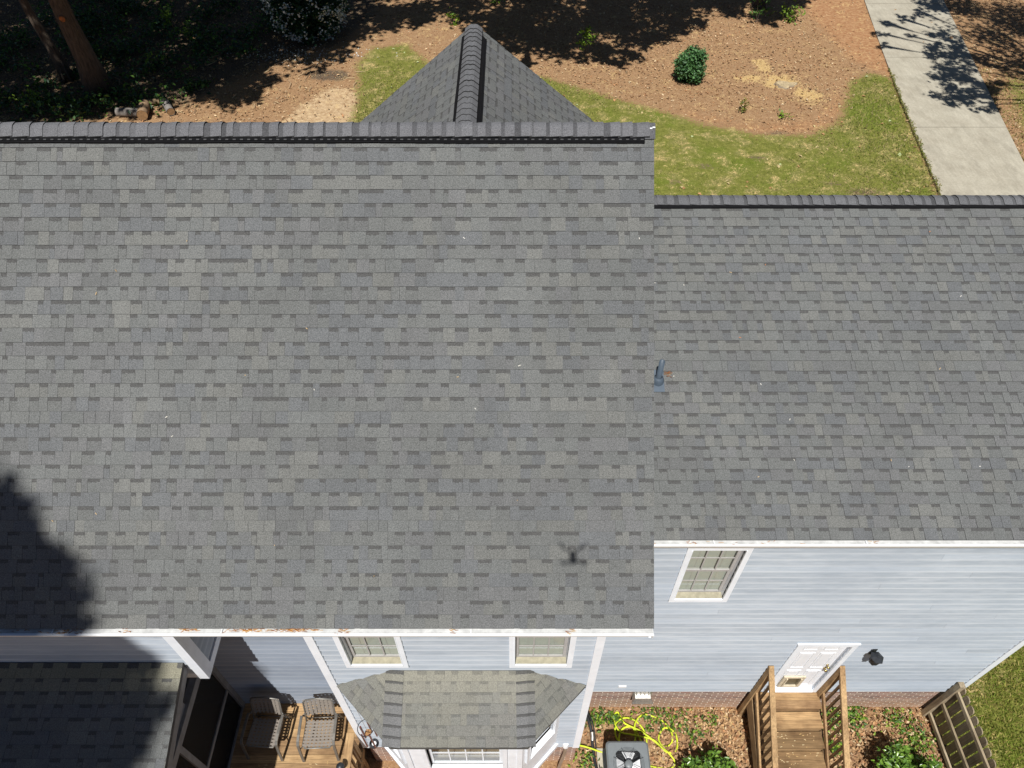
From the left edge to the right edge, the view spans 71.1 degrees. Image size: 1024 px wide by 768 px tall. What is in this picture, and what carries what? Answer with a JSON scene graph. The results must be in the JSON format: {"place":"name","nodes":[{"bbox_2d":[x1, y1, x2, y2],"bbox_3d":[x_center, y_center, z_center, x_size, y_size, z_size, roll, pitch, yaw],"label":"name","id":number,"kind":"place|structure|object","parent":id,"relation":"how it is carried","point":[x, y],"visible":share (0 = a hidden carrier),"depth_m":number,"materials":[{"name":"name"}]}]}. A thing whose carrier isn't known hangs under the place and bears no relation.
{"place":"outdoors","nodes":[
{"label":"outdoors","id":0,"kind":"place"},
{"bbox_2d":[0,0,1023,767],"bbox_3d":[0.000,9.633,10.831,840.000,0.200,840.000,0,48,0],"label":"ground","id":1,"kind":"structure","parent":0,"point":[830,16],"depth_m":31.25,"materials":[{"name":"soil"}]},
{"bbox_2d":[8,85,40,107],"bbox_3d":[-20.006,-11.765,29.418,1.192,0.753,1.190,-24,52,-20],"label":"sapling","id":2,"kind":"object","parent":1,"relation":"on","point":[33,93],"visible":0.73,"depth_m":29.38,"materials":[{"name":"green plant"}]},
{"bbox_2d":[18,0,74,82],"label":"shade tree","id":3,"kind":"object","parent":1,"relation":"on","point":[58,60],"visible":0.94,"depth_m":29.99,"materials":[{"name":"brown plant"}]},
{"bbox_2d":[48,0,118,99],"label":"shade tree","id":4,"kind":"object","parent":1,"relation":"on","point":[93,74],"visible":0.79,"depth_m":28.72,"materials":[{"name":"brown plant"}]},
{"bbox_2d":[115,108,137,116],"bbox_3d":[-15.450,-10.940,28.854,0.908,0.361,0.348,0,48,0],"label":"log","id":5,"kind":"object","parent":1,"relation":"on","point":[122,112],"visible":0.84,"depth_m":28.71,"materials":[{"name":"wood"}]},
{"bbox_2d":[0,0,276,121],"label":"undergrowth","id":6,"kind":"object","parent":1,"relation":"on","point":[85,19],"visible":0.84,"depth_m":32.61,"materials":[{"name":"green plant"}]},
{"bbox_2d":[136,99,149,119],"bbox_3d":[-14.850,-11.047,28.883,0.426,0.428,0.922,-9,49,-8],"label":"log","id":7,"kind":"object","parent":1,"relation":"on","point":[143,109],"visible":0.98,"depth_m":28.67,"materials":[{"name":"wood"}]},
{"bbox_2d":[144,98,159,104],"bbox_3d":[-14.800,-11.635,29.539,0.610,0.252,0.237,-3,48,-3],"label":"log","id":8,"kind":"object","parent":1,"relation":"on","point":[153,102],"visible":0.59,"depth_m":29.44,"materials":[{"name":"wood"}]},
{"bbox_2d":[153,0,172,26],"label":"sapling","id":9,"kind":"object","parent":1,"relation":"on","point":[165,12],"visible":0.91,"depth_m":34.35,"materials":[{"name":"green plant"}]},
{"bbox_2d":[160,98,174,115],"bbox_3d":[-14.025,-11.306,29.194,0.312,0.318,1.055,-25,53,-20],"label":"log","id":10,"kind":"object","parent":1,"relation":"on","point":[169,109],"visible":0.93,"depth_m":28.96,"materials":[{"name":"wood"}]},
{"bbox_2d":[179,20,195,39],"bbox_3d":[-15.220,-16.518,33.491,1.095,0.971,0.722,18,51,16],"label":"sapling","id":11,"kind":"object","parent":1,"relation":"on","point":[185,31],"visible":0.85,"depth_m":33.42,"materials":[{"name":"green plant"}]},
{"bbox_2d":[180,55,211,94],"bbox_3d":[-13.557,-13.144,30.224,1.198,1.416,1.425,0,48,0],"label":"sapling","id":12,"kind":"object","parent":1,"relation":"on","point":[193,83],"visible":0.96,"depth_m":30.48,"materials":[{"name":"green plant"}]},
{"bbox_2d":[230,703,369,767],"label":"deck","id":13,"kind":"structure","parent":1,"relation":"on","point":[350,751],"depth_m":12.38,"materials":[{"name":"brown wood"}]},
{"bbox_2d":[240,696,292,760],"bbox_3d":[-4.199,5.849,12.177,0.632,0.906,0.768,2,48,2],"label":"patio chair","id":14,"kind":"object","parent":13,"relation":"on","point":[274,706],"visible":1,"depth_m":12.16,"materials":[{"name":"grey metal"}]},
{"bbox_2d":[296,698,343,761],"bbox_3d":[-3.271,5.864,12.164,0.632,0.906,0.768,-1,48,-1],"label":"patio chair","id":15,"kind":"object","parent":13,"relation":"on","point":[320,707],"visible":1,"depth_m":12.15,"materials":[{"name":"grey metal"}]},
{"bbox_2d":[336,762,344,767],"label":"torch lamp","id":16,"kind":"object","parent":13,"relation":"on","point":[340,765],"visible":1,"depth_m":11.20,"materials":[{"name":"black metal"}]},
{"bbox_2d":[227,40,377,69],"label":"fallen petals","id":17,"kind":"object","parent":1,"relation":"on","point":[299,55],"visible":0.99,"depth_m":32.76,"materials":[{"name":"white plant"}]},
{"bbox_2d":[261,0,349,46],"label":"flowering bush","id":18,"kind":"object","parent":1,"relation":"on","point":[321,20],"visible":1,"depth_m":32.77,"materials":[{"name":"green plant"}]},
{"bbox_2d":[446,7,459,25],"bbox_3d":[-2.856,-17.726,34.712,0.624,0.818,0.548,15,50,13],"label":"sapling","id":19,"kind":"object","parent":1,"relation":"on","point":[453,16],"visible":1,"depth_m":34.68,"materials":[{"name":"green plant"}]},
{"bbox_2d":[0,24,1023,767],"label":"house","id":20,"kind":"structure","parent":1,"relation":"on","point":[376,478],"depth_m":7.41,"materials":[{"name":"grey"}]},
{"bbox_2d":[357,711,378,748],"bbox_3d":[-2.160,5.064,10.569,0.252,1.646,0.252,0,48,0],"label":"wind chime","id":21,"kind":"object","parent":20,"relation":"hanging from","point":[374,743],"visible":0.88,"depth_m":10.81,"materials":[{"name":"silver metal"}]},
{"bbox_2d":[332,637,408,667],"bbox_3d":[-1.790,3.186,8.997,0.830,1.630,0.163,0,48,0],"label":"window","id":22,"kind":"structure","parent":20,"relation":"in","point":[363,652],"depth_m":9.42,"materials":[{"name":"white glass"}]},
{"bbox_2d":[393,749,406,763],"bbox_3d":[-1.873,5.149,10.677,0.690,1.640,0.093,37,58,28],"label":"window","id":23,"kind":"structure","parent":20,"relation":"in","point":[399,752],"depth_m":10.93,"materials":[{"name":"white paint"}]},
{"bbox_2d":[0,371,876,634],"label":"fallen pine straw","id":24,"kind":"object","parent":20,"relation":"on","point":[245,630],"visible":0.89,"depth_m":7.42,"materials":[{"name":"brown plant"}]},
{"bbox_2d":[420,749,506,767],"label":"window","id":25,"kind":"structure","parent":20,"relation":"in","point":[502,752],"depth_m":11.05,"materials":[{"name":"white paint"}]},
{"bbox_2d":[51,231,980,575],"bbox_3d":[0.715,0.015,8.012,11.290,2.954,3.677,-8,49,-7],"label":"roof debris","id":26,"kind":"object","parent":20,"relation":"on","point":[739,337],"visible":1,"depth_m":7.40,"materials":[{"name":"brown wood"}]},
{"bbox_2d":[525,715,559,763],"bbox_3d":[0.431,5.138,10.687,0.140,1.640,0.690,37,58,28],"label":"window","id":27,"kind":"structure","parent":20,"relation":"in","point":[530,753],"depth_m":11.20,"materials":[{"name":"white paint"}]},
{"bbox_2d":[509,637,576,667],"bbox_3d":[0.380,3.186,8.997,0.830,1.630,0.163,0,48,0],"label":"window","id":28,"kind":"structure","parent":20,"relation":"in","point":[524,652],"depth_m":9.44,"materials":[{"name":"white glass"}]},
{"bbox_2d":[668,548,753,601],"bbox_3d":[2.640,2.530,9.674,0.830,1.570,0.163,0,48,0],"label":"window","id":29,"kind":"structure","parent":20,"relation":"in","point":[704,574],"depth_m":9.77,"materials":[{"name":"white glass"}]},
{"bbox_2d":[775,647,846,686],"bbox_3d":[5.030,4.832,12.231,0.792,2.032,0.114,0,48,0],"label":"door","id":30,"kind":"structure","parent":20,"relation":"in","point":[809,664],"depth_m":12.22,"materials":[{"name":"paint"}]},
{"bbox_2d":[868,649,883,665],"bbox_3d":[5.840,4.410,11.530,0.220,0.332,0.226,0,48,0],"label":"wall lantern","id":31,"kind":"object","parent":20,"relation":"attached to","point":[876,658],"depth_m":11.45,"materials":[{"name":"black metal"}]},
{"bbox_2d":[0,0,1023,191],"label":"mulch chips","id":32,"kind":"object","parent":1,"relation":"on","point":[994,52],"visible":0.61,"depth_m":32.64,"materials":[{"name":"brown plant"}]},
{"bbox_2d":[576,25,599,59],"bbox_3d":[3.305,-15.187,31.988,0.999,1.450,1.138,-12,49,-10],"label":"sapling","id":33,"kind":"object","parent":1,"relation":"on","point":[587,33],"visible":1,"depth_m":31.79,"materials":[{"name":"green plant"}]},
{"bbox_2d":[597,741,650,767],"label":"condenser unit","id":34,"kind":"object","parent":1,"relation":"on","point":[624,754],"visible":1,"depth_m":12.60,"materials":[{"name":"metal"}]},
{"bbox_2d":[586,713,600,767],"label":"refrigerant line","id":35,"kind":"object","parent":34,"relation":"attached to","point":[592,737],"visible":0.74,"depth_m":13.39,"materials":[{"name":"black rubber"}]},
{"bbox_2d":[580,711,677,767],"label":"garden hose","id":36,"kind":"object","parent":1,"relation":"on","point":[646,736],"visible":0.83,"depth_m":13.45,"materials":[{"name":"rubber"}]},
{"bbox_2d":[671,44,709,84],"bbox_3d":[7.582,-13.628,30.589,1.499,1.501,1.546,-11,49,-9],"label":"evergreen shrub","id":37,"kind":"object","parent":1,"relation":"on","point":[689,64],"visible":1,"depth_m":30.32,"materials":[{"name":"green plant"}]},
{"bbox_2d":[678,746,737,767],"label":"leafy shrub","id":38,"kind":"object","parent":1,"relation":"on","point":[714,761],"visible":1,"depth_m":12.68,"materials":[{"name":"green plant"}]},
{"bbox_2d":[739,97,748,112],"bbox_3d":[9.398,-11.271,29.103,0.446,0.562,0.576,0,48,0],"label":"sapling","id":39,"kind":"object","parent":1,"relation":"on","point":[745,105],"visible":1,"depth_m":29.02,"materials":[{"name":"green plant"}]},
{"bbox_2d":[567,706,942,767],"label":"ground weeds","id":40,"kind":"object","parent":1,"relation":"on","point":[611,716],"visible":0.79,"depth_m":13.57,"materials":[{"name":"green plant"}]},
{"bbox_2d":[753,0,766,8],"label":"shade tree","id":41,"kind":"object","parent":1,"relation":"on","point":[757,3],"visible":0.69,"depth_m":36.24,"materials":[{"name":"green plant"}]},
{"bbox_2d":[573,707,946,767],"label":"leaf litter","id":42,"kind":"object","parent":1,"relation":"on","point":[733,728],"visible":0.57,"depth_m":13.47,"materials":[{"name":"brown plant"}]},
{"bbox_2d":[749,0,772,22],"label":"sapling","id":43,"kind":"object","parent":1,"relation":"on","point":[758,11],"visible":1,"depth_m":34.73,"materials":[{"name":"green plant"}]},
{"bbox_2d":[773,81,797,88],"bbox_3d":[11.741,-12.837,30.786,1.006,0.095,0.781,16,50,14],"label":"rock","id":44,"kind":"object","parent":1,"relation":"on","point":[783,84],"visible":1,"depth_m":30.80,"materials":[{"name":"stone"}]},
{"bbox_2d":[777,108,793,118],"bbox_3d":[10.981,-10.812,28.827,0.620,0.365,0.548,0,48,0],"label":"sapling","id":45,"kind":"object","parent":1,"relation":"on","point":[781,116],"visible":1,"depth_m":28.86,"materials":[{"name":"green plant"}]},
{"bbox_2d":[775,0,805,24],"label":"sapling","id":46,"kind":"object","parent":1,"relation":"on","point":[790,19],"visible":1,"depth_m":34.90,"materials":[{"name":"green plant"}]},
{"bbox_2d":[737,665,849,767],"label":"back steps","id":47,"kind":"structure","parent":1,"relation":"on","point":[770,752],"depth_m":12.73,"materials":[{"name":"brown wood"}]},
{"bbox_2d":[258,732,817,767],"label":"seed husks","id":48,"kind":"object","parent":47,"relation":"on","point":[764,741],"visible":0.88,"depth_m":12.73,"materials":[{"name":"brown plant"}]},
{"bbox_2d":[871,738,942,767],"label":"leafy shrub","id":49,"kind":"object","parent":1,"relation":"on","point":[899,756],"visible":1,"depth_m":12.61,"materials":[{"name":"green plant"}]},
{"bbox_2d":[920,682,995,767],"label":"picket fence","id":50,"kind":"object","parent":1,"relation":"on","point":[947,698],"visible":0.99,"depth_m":12.74,"materials":[{"name":"brown wood"}]},
{"bbox_2d":[978,64,1023,160],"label":"verge grass","id":51,"kind":"structure","parent":1,"relation":"on","point":[1010,101],"depth_m":29.96,"materials":[{"name":"green plant"}]},
{"bbox_2d":[114,45,927,194],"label":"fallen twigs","id":52,"kind":"object","parent":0,"point":[243,76],"depth_m":30.65,"materials":[{"name":"brown wood"}]},
{"bbox_2d":[348,47,937,195],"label":"lawn grass","id":53,"kind":"structure","parent":0,"point":[876,126],"depth_m":27.70,"materials":[{"name":"green plant"}]},
{"bbox_2d":[864,0,1023,194],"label":"driveway","id":54,"kind":"structure","parent":0,"point":[968,144],"depth_m":29.78,"materials":[{"name":"concrete"}]},
{"bbox_2d":[888,68,941,194],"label":"edge grass","id":55,"kind":"structure","parent":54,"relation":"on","point":[913,128],"depth_m":27.78,"materials":[{"name":"green plant"}]},
{"bbox_2d":[934,647,1023,767],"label":"side grass","id":56,"kind":"structure","parent":0,"point":[997,693],"depth_m":13.79,"materials":[{"name":"green plant"}]}
]}

